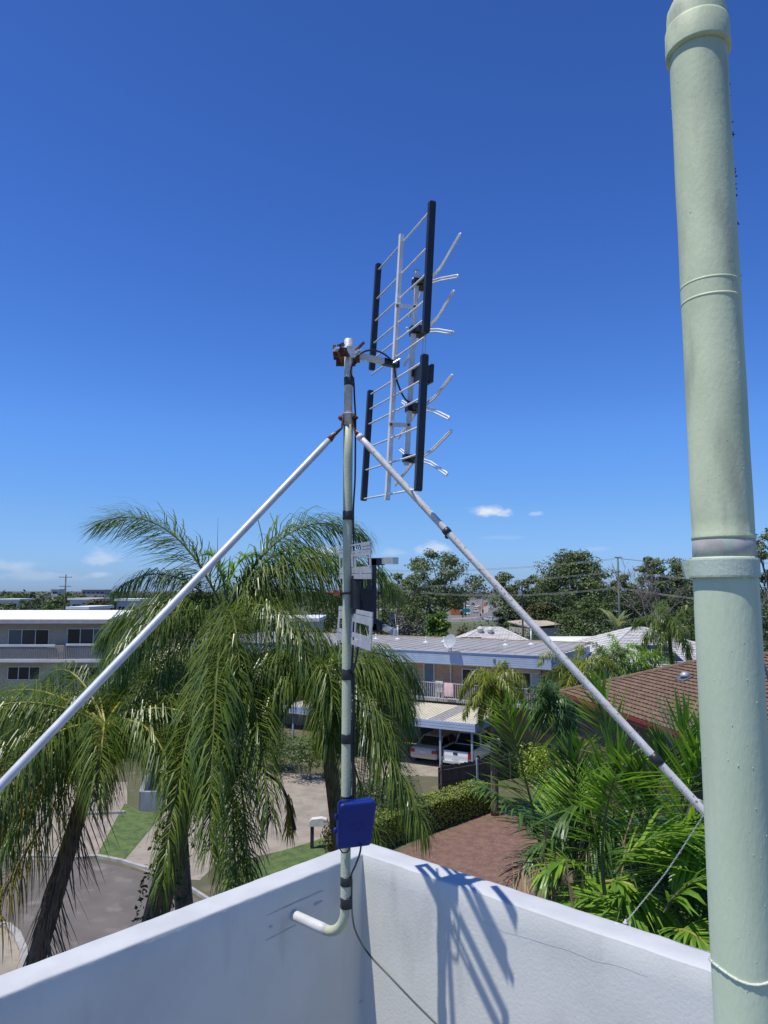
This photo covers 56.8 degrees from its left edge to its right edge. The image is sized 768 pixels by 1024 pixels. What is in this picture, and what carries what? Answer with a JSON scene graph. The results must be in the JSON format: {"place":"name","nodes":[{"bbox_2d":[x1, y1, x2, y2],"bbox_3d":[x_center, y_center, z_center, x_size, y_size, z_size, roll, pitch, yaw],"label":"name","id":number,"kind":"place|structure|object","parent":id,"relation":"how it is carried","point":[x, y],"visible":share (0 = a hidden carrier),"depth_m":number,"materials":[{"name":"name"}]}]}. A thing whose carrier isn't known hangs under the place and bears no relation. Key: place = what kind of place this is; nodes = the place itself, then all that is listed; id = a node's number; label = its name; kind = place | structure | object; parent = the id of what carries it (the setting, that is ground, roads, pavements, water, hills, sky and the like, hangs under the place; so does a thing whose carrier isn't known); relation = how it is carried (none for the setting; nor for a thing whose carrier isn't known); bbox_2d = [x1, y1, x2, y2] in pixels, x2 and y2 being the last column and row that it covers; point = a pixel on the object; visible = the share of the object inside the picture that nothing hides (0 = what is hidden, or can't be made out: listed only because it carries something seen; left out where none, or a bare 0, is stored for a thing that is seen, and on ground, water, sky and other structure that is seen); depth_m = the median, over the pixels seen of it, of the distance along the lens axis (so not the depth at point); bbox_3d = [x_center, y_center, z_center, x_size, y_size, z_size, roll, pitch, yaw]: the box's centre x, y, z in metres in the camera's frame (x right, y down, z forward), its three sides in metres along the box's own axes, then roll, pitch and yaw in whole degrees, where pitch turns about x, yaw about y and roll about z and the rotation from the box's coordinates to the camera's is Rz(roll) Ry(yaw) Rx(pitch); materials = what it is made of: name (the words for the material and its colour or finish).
{"place":"outdoors","nodes":[
{"label":"outdoors","id":0,"kind":"place"},
{"bbox_2d":[0,928,19,974],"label":"footpath","id":1,"kind":"structure","parent":0,"point":[10,963],"depth_m":19.52,"materials":[{"name":"concrete"}]},
{"bbox_2d":[1,859,199,957],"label":"street","id":2,"kind":"structure","parent":0,"point":[110,910],"depth_m":22.85,"materials":[{"name":"asphalt"}]},
{"bbox_2d":[0,921,27,967],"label":"kerb","id":3,"kind":"structure","parent":2,"relation":"on","point":[19,940],"depth_m":20.07,"materials":[{"name":"concrete"}]},
{"bbox_2d":[4,854,208,899],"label":"kerb","id":4,"kind":"structure","parent":2,"relation":"on","point":[203,896],"depth_m":26.21,"materials":[{"name":"concrete"}]},
{"bbox_2d":[126,774,223,879],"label":"driveway","id":5,"kind":"structure","parent":0,"point":[140,854],"depth_m":27.09,"materials":[{"name":"concrete"}]},
{"bbox_2d":[224,772,330,860],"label":"driveway","id":6,"kind":"structure","parent":0,"point":[308,797],"depth_m":32.52,"materials":[{"name":"concrete"}]},
{"bbox_2d":[0,591,767,918],"bbox_3d":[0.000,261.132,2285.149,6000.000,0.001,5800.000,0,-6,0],"label":"ground","id":7,"kind":"structure","parent":0,"point":[424,783],"depth_m":37.50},
{"bbox_2d":[0,598,34,609],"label":"white bungalow","id":8,"kind":"object","parent":7,"relation":"on","point":[11,600],"visible":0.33,"depth_m":188.53,"materials":[{"name":"metal"}]},
{"bbox_2d":[5,603,39,609],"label":"leafy tree","id":9,"kind":"object","parent":7,"relation":"on","point":[23,607],"visible":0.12,"depth_m":138.85,"materials":[{"name":"green plant"}]},
{"bbox_2d":[17,598,43,609],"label":"leafy tree","id":10,"kind":"object","parent":7,"relation":"on","point":[35,601],"visible":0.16,"depth_m":188.11,"materials":[{"name":"green plant"}]},
{"bbox_2d":[42,596,68,609],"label":"leafy tree","id":11,"kind":"object","parent":7,"relation":"on","point":[56,601],"visible":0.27,"depth_m":182.67,"materials":[{"name":"green plant"}]},
{"bbox_2d":[4,782,126,859],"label":"footpath","id":12,"kind":"structure","parent":7,"relation":"on","point":[107,829],"depth_m":30.06,"materials":[{"name":"concrete"}]},
{"bbox_2d":[0,610,144,717],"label":"apartment block","id":13,"kind":"structure","parent":7,"relation":"on","point":[34,643],"depth_m":53.03,"materials":[{"name":"paint"}]},
{"bbox_2d":[7,666,40,679],"bbox_3d":[-26.826,12.009,52.885,2.440,0.995,0.050,0,-6,0],"label":"window","id":14,"kind":"structure","parent":13,"relation":"in","point":[13,672],"depth_m":52.89,"materials":[{"name":"black glass"}]},
{"bbox_2d":[8,629,49,643],"bbox_3d":[-26.613,9.392,53.172,3.063,1.213,0.050,0,-6,0],"label":"window","id":15,"kind":"structure","parent":13,"relation":"in","point":[15,636],"depth_m":53.19,"materials":[{"name":"grey"}]},
{"bbox_2d":[65,666,99,679],"bbox_3d":[-22.430,12.009,52.885,2.580,0.995,0.050,0,-6,0],"label":"window","id":16,"kind":"structure","parent":13,"relation":"in","point":[92,672],"depth_m":52.92,"materials":[{"name":"black glass"}]},
{"bbox_2d":[67,628,105,643],"bbox_3d":[-22.255,9.333,53.179,2.963,1.213,0.050,0,-6,0],"label":"window","id":17,"kind":"structure","parent":13,"relation":"in","point":[74,635],"depth_m":53.20,"materials":[{"name":"black glass"}]},
{"bbox_2d":[67,598,109,609],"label":"white bungalow","id":18,"kind":"object","parent":7,"relation":"on","point":[76,601],"visible":0.22,"depth_m":148.75,"materials":[{"name":"metal"}]},
{"bbox_2d":[66,605,113,609],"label":"white bungalow","id":19,"kind":"object","parent":7,"relation":"on","point":[98,607],"visible":0.09,"depth_m":95.24,"materials":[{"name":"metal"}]},
{"bbox_2d":[82,590,110,597],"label":"grey office block","id":20,"kind":"structure","parent":7,"relation":"on","point":[90,593],"depth_m":417.31,"materials":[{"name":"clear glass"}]},
{"bbox_2d":[81,598,114,609],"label":"leafy tree","id":21,"kind":"object","parent":7,"relation":"on","point":[97,601],"visible":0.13,"depth_m":116.14,"materials":[{"name":"green plant"}]},
{"bbox_2d":[98,803,160,858],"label":"grass verge","id":22,"kind":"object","parent":7,"relation":"on","point":[133,832],"depth_m":29.55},
{"bbox_2d":[0,660,264,968],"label":"queen palm","id":23,"kind":"object","parent":7,"relation":"on","point":[71,732],"visible":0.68,"depth_m":9.02,"materials":[{"name":"green plant"}]},
{"bbox_2d":[114,598,155,617],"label":"white bungalow","id":24,"kind":"object","parent":7,"relation":"on","point":[120,605],"visible":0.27,"depth_m":119.02,"materials":[{"name":"paint"}]},
{"bbox_2d":[139,772,162,810],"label":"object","id":25,"kind":"structure","parent":7,"relation":"on","point":[144,803],"depth_m":32.33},
{"bbox_2d":[82,635,250,909],"bbox_3d":[-3.790,6.744,12.003,2.938,9.252,2.967,0,-6,0],"label":"queen palm","id":26,"kind":"object","parent":7,"relation":"on","point":[187,899],"visible":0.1,"depth_m":11.89,"materials":[{"name":"green plant"}]},
{"bbox_2d":[72,496,405,926],"bbox_3d":[-2.015,5.421,10.304,4.668,11.580,5.043,6,-9,-44],"label":"queen palm","id":27,"kind":"object","parent":7,"relation":"on","point":[222,649],"visible":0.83,"depth_m":9.82,"materials":[{"name":"green plant"}]},
{"bbox_2d":[263,724,303,769],"bbox_3d":[-5.995,13.173,39.806,2.748,2.640,2.937,5,-8,-37],"label":"garden shrub","id":28,"kind":"object","parent":7,"relation":"on","point":[282,744],"visible":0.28,"depth_m":39.61,"materials":[{"name":"green plant"}]},
{"bbox_2d":[263,615,325,631],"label":"white flats","id":29,"kind":"structure","parent":7,"relation":"on","point":[322,618],"depth_m":75.56,"materials":[{"name":"paint"}]},
{"bbox_2d":[267,731,340,779],"bbox_3d":[-4.203,12.908,37.932,4.355,2.753,3.191,0,-6,0],"label":"garden shrub","id":30,"kind":"object","parent":7,"relation":"on","point":[300,756],"visible":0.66,"depth_m":37.62,"materials":[{"name":"green plant"}]},
{"bbox_2d":[226,836,390,889],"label":"grass verge","id":31,"kind":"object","parent":7,"relation":"on","point":[285,859],"depth_m":26.68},
{"bbox_2d":[309,816,327,848],"bbox_3d":[-2.553,12.525,27.700,0.700,1.170,0.300,0,-6,0],"label":"letterbox","id":32,"kind":"object","parent":31,"relation":"on","point":[316,821],"visible":0.95,"depth_m":27.61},
{"bbox_2d":[318,820,332,853],"bbox_3d":[-1.516,11.966,25.856,1.742,1.984,1.281,0,-6,0],"label":"garden shrub","id":33,"kind":"object","parent":31,"relation":"on","point":[327,842],"visible":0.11,"depth_m":25.67,"materials":[{"name":"green plant"}]},
{"bbox_2d":[303,594,335,632],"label":"leafy tree","id":34,"kind":"object","parent":7,"relation":"on","point":[327,627],"visible":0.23,"depth_m":108.57,"materials":[{"name":"green plant"}]},
{"bbox_2d":[216,640,437,859],"bbox_3d":[-0.875,6.440,9.553,3.155,9.326,3.123,0,-6,0],"label":"queen palm","id":35,"kind":"object","parent":7,"relation":"on","point":[389,694],"visible":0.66,"depth_m":9.26,"materials":[{"name":"green plant"}]},
{"bbox_2d":[323,598,364,632],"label":"leafy tree","id":36,"kind":"object","parent":7,"relation":"on","point":[332,620],"visible":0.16,"depth_m":107.86,"materials":[{"name":"green plant"}]},
{"bbox_2d":[0,844,713,1023],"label":"parapet wall","id":37,"kind":"structure","parent":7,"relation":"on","point":[443,945],"depth_m":2.49,"materials":[{"name":"white paint"}]},
{"bbox_2d":[0,338,703,935],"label":"antenna mast","id":38,"kind":"object","parent":37,"relation":"on","point":[346,418],"visible":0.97,"depth_m":2.51,"materials":[{"name":"metal"}]},
{"bbox_2d":[333,795,375,848],"bbox_3d":[-0.114,1.098,2.521,0.146,0.165,0.122,2,-7,-20],"label":"junction box","id":39,"kind":"object","parent":38,"relation":"attached to","point":[354,817],"visible":0.97,"depth_m":2.48,"materials":[{"name":"blue plastic"}]},
{"bbox_2d":[350,844,436,1023],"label":"down cable","id":40,"kind":"object","parent":39,"relation":"hanging from","point":[396,983],"visible":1,"depth_m":2.46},
{"bbox_2d":[352,646,358,797],"bbox_3d":[-0.105,0.753,2.561,0.026,0.568,0.071,3,-7,-22],"label":"coaxial cable","id":41,"kind":"object","parent":38,"relation":"attached to","point":[356,657],"visible":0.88,"depth_m":2.58,"materials":[{"name":"black plastic"}]},
{"bbox_2d":[326,541,398,650],"bbox_3d":[-0.087,0.303,2.609,0.187,0.374,0.523,3,-7,-25],"label":"antenna","id":42,"kind":"object","parent":38,"relation":"attached to","point":[365,605],"visible":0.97,"depth_m":2.59,"materials":[{"name":"black plastic"}]},
{"bbox_2d":[350,349,417,798],"bbox_3d":[0.011,0.269,2.694,0.326,1.782,0.070,4,-8,-35],"label":"coaxial cable","id":43,"kind":"object","parent":38,"relation":"attached to","point":[390,359],"visible":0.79,"depth_m":2.67,"materials":[{"name":"black plastic"}]},
{"bbox_2d":[333,200,461,500],"bbox_3d":[0.050,-0.601,2.884,0.493,1.132,0.650,0,-6,0],"label":"tv antenna","id":44,"kind":"object","parent":38,"relation":"attached to","point":[421,373],"visible":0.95,"depth_m":2.83,"materials":[{"name":"silver metal"}]},
{"bbox_2d":[614,813,703,924],"bbox_3d":[0.906,1.091,2.212,0.125,0.521,0.441,3,-7,-24],"label":"twisted wire","id":45,"kind":"object","parent":37,"relation":"attached to","point":[653,888],"visible":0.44,"depth_m":2.20,"materials":[{"name":"white paint"}]},
{"bbox_2d":[0,584,767,609],"bbox_3d":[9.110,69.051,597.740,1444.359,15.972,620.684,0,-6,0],"label":"wood","id":46,"kind":"object","parent":7,"relation":"on","point":[45,596],"visible":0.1,"depth_m":402.53,"materials":[{"name":"green plant"}]},
{"bbox_2d":[356,767,418,809],"bbox_3d":[0.125,12.085,29.857,2.794,2.621,2.328,0,-6,0],"label":"garden shrub","id":47,"kind":"object","parent":7,"relation":"on","point":[367,787],"visible":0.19,"depth_m":29.70,"materials":[{"name":"green plant"}]},
{"bbox_2d":[194,631,589,750],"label":"brick flats","id":48,"kind":"structure","parent":7,"relation":"on","point":[436,660],"depth_m":45.43,"materials":[{"name":"concrete"}]},
{"bbox_2d":[423,664,434,696],"bbox_3d":[2.937,10.898,46.240,0.791,2.135,0.114,-3,-7,29],"label":"door","id":49,"kind":"structure","parent":48,"relation":"in","point":[428,669],"depth_m":46.24,"materials":[{"name":"glass"}]},
{"bbox_2d":[444,683,452,696],"bbox_3d":[4.071,11.174,44.654,0.600,0.840,0.112,-3,-7,29],"label":"towel","id":50,"kind":"object","parent":48,"relation":"hanging from","point":[448,690],"visible":1,"depth_m":44.61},
{"bbox_2d":[444,634,455,651],"bbox_3d":[4.110,8.183,44.309,0.740,1.079,0.743,0,-6,0],"label":"satellite dish","id":51,"kind":"object","parent":48,"relation":"on","point":[449,640],"visible":1,"depth_m":44.43,"materials":[{"name":"metal"}]},
{"bbox_2d":[462,668,479,688],"bbox_3d":[5.518,10.541,44.860,1.284,1.241,0.050,-3,-7,29],"label":"window","id":52,"kind":"structure","parent":48,"relation":"in","point":[465,671],"depth_m":45.04,"materials":[{"name":"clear glass"}]},
{"bbox_2d":[513,672,540,693],"bbox_3d":[8.686,10.370,43.099,1.701,1.240,0.050,-3,-7,29],"label":"window","id":53,"kind":"structure","parent":48,"relation":"in","point":[532,679],"depth_m":42.98,"materials":[{"name":"grey glass"}]},
{"bbox_2d":[376,573,427,634],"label":"gum tree","id":54,"kind":"object","parent":7,"relation":"on","point":[408,600],"visible":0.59,"depth_m":90.82,"materials":[{"name":"green plant"}]},
{"bbox_2d":[395,610,427,635],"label":"bush","id":55,"kind":"object","parent":7,"relation":"on","point":[412,629],"visible":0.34,"depth_m":76.83,"materials":[{"name":"green plant"}]},
{"bbox_2d":[400,593,444,634],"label":"evergreen tree","id":56,"kind":"object","parent":7,"relation":"on","point":[430,601],"visible":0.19,"depth_m":114.90,"materials":[{"name":"green plant"}]},
{"bbox_2d":[374,778,490,848],"bbox_3d":[1.857,12.740,30.177,1.499,1.368,8.098,-6,-9,44],"label":"hedge","id":57,"kind":"object","parent":7,"relation":"on","point":[450,805],"visible":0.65,"depth_m":30.31,"materials":[{"name":"green plant"}]},
{"bbox_2d":[421,611,451,636],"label":"leafy tree","id":58,"kind":"object","parent":7,"relation":"on","point":[433,622],"visible":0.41,"depth_m":82.39,"materials":[{"name":"green plant"}]},
{"bbox_2d":[396,548,487,627],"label":"gum tree","id":59,"kind":"object","parent":7,"relation":"on","point":[450,560],"visible":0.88,"depth_m":127.29,"materials":[{"name":"green plant"}]},
{"bbox_2d":[399,811,557,900],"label":"paved drive","id":60,"kind":"structure","parent":7,"relation":"on","point":[475,847],"depth_m":27.62,"materials":[{"name":"brick"}]},
{"bbox_2d":[456,659,528,815],"bbox_3d":[4.968,10.160,32.121,3.227,6.818,3.254,0,-6,0],"label":"palm tree","id":61,"kind":"object","parent":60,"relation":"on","point":[493,686],"visible":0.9,"depth_m":31.83,"materials":[{"name":"green plant"}]},
{"bbox_2d":[438,747,543,789],"bbox_3d":[5.805,13.476,37.313,7.299,1.360,0.140,4,-7,-32],"label":"timber fence","id":62,"kind":"object","parent":7,"relation":"on","point":[453,774],"visible":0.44,"depth_m":36.60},
{"bbox_2d":[488,571,526,617],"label":"gum tree","id":63,"kind":"object","parent":7,"relation":"on","point":[501,577],"visible":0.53,"depth_m":148.07,"materials":[{"name":"green plant"}]},
{"bbox_2d":[492,595,538,628],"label":"evergreen tree","id":64,"kind":"object","parent":7,"relation":"on","point":[508,610],"visible":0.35,"depth_m":127.74,"materials":[{"name":"green plant"}]},
{"bbox_2d":[516,574,544,604],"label":"gum tree","id":65,"kind":"object","parent":7,"relation":"on","point":[532,590],"visible":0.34,"depth_m":143.28,"materials":[{"name":"green plant"}]},
{"bbox_2d":[507,619,561,639],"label":"tan roof house","id":66,"kind":"structure","parent":7,"relation":"on","point":[546,627],"depth_m":102.88,"materials":[{"name":"beige"}]},
{"bbox_2d":[517,603,554,625],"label":"evergreen tree","id":67,"kind":"object","parent":7,"relation":"on","point":[532,608],"visible":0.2,"depth_m":109.57,"materials":[{"name":"green plant"}]},
{"bbox_2d":[511,742,562,784],"bbox_3d":[7.984,13.051,36.806,2.567,2.220,2.388,0,-6,0],"label":"garden shrub","id":68,"kind":"object","parent":7,"relation":"on","point":[539,759],"visible":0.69,"depth_m":36.68,"materials":[{"name":"green plant"}]},
{"bbox_2d":[519,675,575,893],"bbox_3d":[5.426,8.989,23.250,1.943,7.224,1.936,0,-6,0],"label":"palm tree","id":69,"kind":"object","parent":7,"relation":"on","point":[546,702],"visible":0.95,"depth_m":23.15,"materials":[{"name":"green plant"}]},
{"bbox_2d":[526,591,583,635],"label":"evergreen tree","id":70,"kind":"object","parent":7,"relation":"on","point":[561,599],"visible":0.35,"depth_m":109.50,"materials":[{"name":"green plant"}]},
{"bbox_2d":[458,687,661,930],"bbox_3d":[2.288,6.457,8.066,2.299,8.928,3.298,-3,-7,28],"label":"cane palm","id":71,"kind":"object","parent":7,"relation":"on","point":[565,773],"visible":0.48,"depth_m":7.96,"materials":[{"name":"green plant"}]},
{"bbox_2d":[552,694,585,880],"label":"palm tree","id":72,"kind":"object","parent":7,"relation":"on","point":[570,727],"visible":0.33,"depth_m":24.06,"materials":[{"name":"green plant"}]},
{"bbox_2d":[532,547,615,624],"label":"gum tree","id":73,"kind":"object","parent":7,"relation":"on","point":[590,582],"visible":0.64,"depth_m":117.55,"materials":[{"name":"green plant"}]},
{"bbox_2d":[536,644,619,759],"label":"palm tree","id":74,"kind":"object","parent":7,"relation":"on","point":[556,673],"visible":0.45,"depth_m":36.08,"materials":[{"name":"green plant"}]},
{"bbox_2d":[549,592,618,635],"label":"evergreen tree","id":75,"kind":"object","parent":7,"relation":"on","point":[589,605],"visible":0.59,"depth_m":101.73,"materials":[{"name":"green plant"}]},
{"bbox_2d":[500,666,708,941],"bbox_3d":[2.909,6.222,7.149,3.208,9.198,3.372,0,-6,0],"label":"cane palm","id":76,"kind":"object","parent":7,"relation":"on","point":[635,771],"visible":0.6,"depth_m":6.88,"materials":[{"name":"green plant"}]},
{"bbox_2d":[585,641,633,678],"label":"palm tree","id":77,"kind":"object","parent":7,"relation":"on","point":[601,650],"visible":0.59,"depth_m":38.15,"materials":[{"name":"green plant"}]},
{"bbox_2d":[591,611,634,633],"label":"bush","id":78,"kind":"object","parent":7,"relation":"on","point":[623,626],"visible":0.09,"depth_m":72.66,"materials":[{"name":"green plant"}]},
{"bbox_2d":[599,608,632,630],"bbox_3d":[20.075,12.490,61.015,2.972,8.497,3.634,0,-6,0],"label":"banana plant","id":79,"kind":"object","parent":7,"relation":"on","point":[615,622],"visible":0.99,"depth_m":61.24,"materials":[{"name":"green plant"}]},
{"bbox_2d":[615,557,620,626],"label":"power pole","id":80,"kind":"object","parent":7,"relation":"on","point":[619,607],"visible":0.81,"depth_m":99.28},
{"bbox_2d":[606,574,634,619],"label":"gum tree","id":81,"kind":"object","parent":7,"relation":"on","point":[624,585],"visible":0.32,"depth_m":130.45,"materials":[{"name":"green plant"}]},
{"bbox_2d":[593,634,651,677],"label":"palm tree","id":82,"kind":"object","parent":7,"relation":"on","point":[616,641],"visible":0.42,"depth_m":41.01,"materials":[{"name":"green plant"}]},
{"bbox_2d":[547,799,709,951],"bbox_3d":[2.685,6.690,6.032,3.087,8.024,2.503,2,-6,-14],"label":"cane palm","id":83,"kind":"object","parent":7,"relation":"on","point":[690,887],"visible":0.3,"depth_m":6.28,"materials":[{"name":"green plant"}]},
{"bbox_2d":[613,589,654,628],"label":"evergreen tree","id":84,"kind":"object","parent":7,"relation":"on","point":[635,615],"visible":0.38,"depth_m":109.97,"materials":[{"name":"green plant"}]},
{"bbox_2d":[598,557,686,629],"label":"bare tree","id":85,"kind":"object","parent":7,"relation":"on","point":[643,606],"visible":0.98,"depth_m":67.14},
{"bbox_2d":[625,643,671,674],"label":"palm tree","id":86,"kind":"object","parent":7,"relation":"on","point":[650,655],"visible":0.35,"depth_m":42.01,"materials":[{"name":"green plant"}]},
{"bbox_2d":[627,556,671,629],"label":"gum tree","id":87,"kind":"object","parent":7,"relation":"on","point":[658,571],"visible":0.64,"depth_m":147.84,"materials":[{"name":"green plant"}]},
{"bbox_2d":[630,599,694,667],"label":"palm tree","id":88,"kind":"object","parent":7,"relation":"on","point":[671,627],"visible":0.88,"depth_m":42.96,"materials":[{"name":"green plant"}]},
{"bbox_2d":[559,652,767,841],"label":"brick house","id":89,"kind":"structure","parent":7,"relation":"on","point":[645,686],"depth_m":29.98,"materials":[{"name":"brown tile"}]},
{"bbox_2d":[691,767,702,802],"bbox_3d":[11.027,9.429,24.471,0.050,1.200,1.600,1,-6,-10],"label":"window","id":90,"kind":"structure","parent":89,"relation":"in","point":[698,792],"depth_m":24.73,"materials":[{"name":"black glass"}]},
{"bbox_2d":[656,585,694,640],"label":"evergreen tree","id":91,"kind":"object","parent":7,"relation":"on","point":[671,601],"visible":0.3,"depth_m":100.16,"materials":[{"name":"green plant"}]},
{"bbox_2d":[662,557,692,637],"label":"gum tree","id":92,"kind":"object","parent":7,"relation":"on","point":[675,580],"visible":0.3,"depth_m":149.32,"materials":[{"name":"green plant"}]},
{"bbox_2d":[679,596,694,641],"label":"evergreen tree","id":93,"kind":"object","parent":7,"relation":"on","point":[689,621],"visible":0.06,"depth_m":89.74,"materials":[{"name":"green plant"}]},
{"bbox_2d":[756,527,767,624],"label":"gum tree","id":94,"kind":"object","parent":7,"relation":"on","point":[762,556],"visible":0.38,"depth_m":79.39,"materials":[{"name":"green plant"}]},
{"bbox_2d":[761,602,767,651],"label":"evergreen tree","id":95,"kind":"object","parent":7,"relation":"on","point":[765,635],"visible":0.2,"depth_m":60.64,"materials":[{"name":"green plant"}]},
{"bbox_2d":[0,0,767,590],"label":"sky","id":96,"kind":"structure","parent":0,"point":[201,201],"materials":[{"name":"blue"}]},
{"bbox_2d":[355,739,525,784],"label":"carport floor","id":97,"kind":"structure","parent":0,"point":[426,767],"depth_m":40.91,"materials":[{"name":"concrete"}]},
{"bbox_2d":[283,700,502,766],"bbox_3d":[0.405,13.427,43.734,13.000,2.920,4.552,-3,-7,29],"label":"carport","id":98,"kind":"object","parent":97,"relation":"on","point":[441,716],"visible":0.2,"depth_m":40.56,"materials":[{"name":"metal"}]},
{"bbox_2d":[409,730,455,763],"bbox_3d":[3.369,14.023,42.828,2.140,1.465,4.650,-3,-7,29],"label":"parked sedan","id":99,"kind":"object","parent":97,"relation":"on","point":[428,748],"visible":0.54,"depth_m":41.51,"materials":[{"name":"beige paint"}]},
{"bbox_2d":[442,730,500,764],"bbox_3d":[5.216,13.767,41.780,2.220,1.745,5.330,-3,-7,29],"label":"parked ute","id":100,"kind":"object","parent":97,"relation":"on","point":[459,751],"visible":0.69,"depth_m":40.98,"materials":[{"name":"white paint"}]},
{"bbox_2d":[444,599,517,621],"bbox_3d":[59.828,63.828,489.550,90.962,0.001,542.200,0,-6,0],"label":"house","id":101,"kind":"structure","parent":0,"point":[476,614],"depth_m":279.64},
{"bbox_2d":[456,627,590,640],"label":"white roof house","id":102,"kind":"structure","parent":0,"point":[500,633],"depth_m":68.88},
{"bbox_2d":[565,627,695,684],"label":"white roof house","id":103,"kind":"structure","parent":0,"point":[627,636],"depth_m":50.56,"materials":[{"name":"metal"}]},
{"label":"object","id":104,"kind":"structure","parent":0,"visible":0},
{"bbox_2d":[665,0,767,1023],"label":"vent pipe","id":105,"kind":"object","parent":104,"relation":"on","point":[721,568],"visible":1,"depth_m":1.19,"materials":[{"name":"green paint"}]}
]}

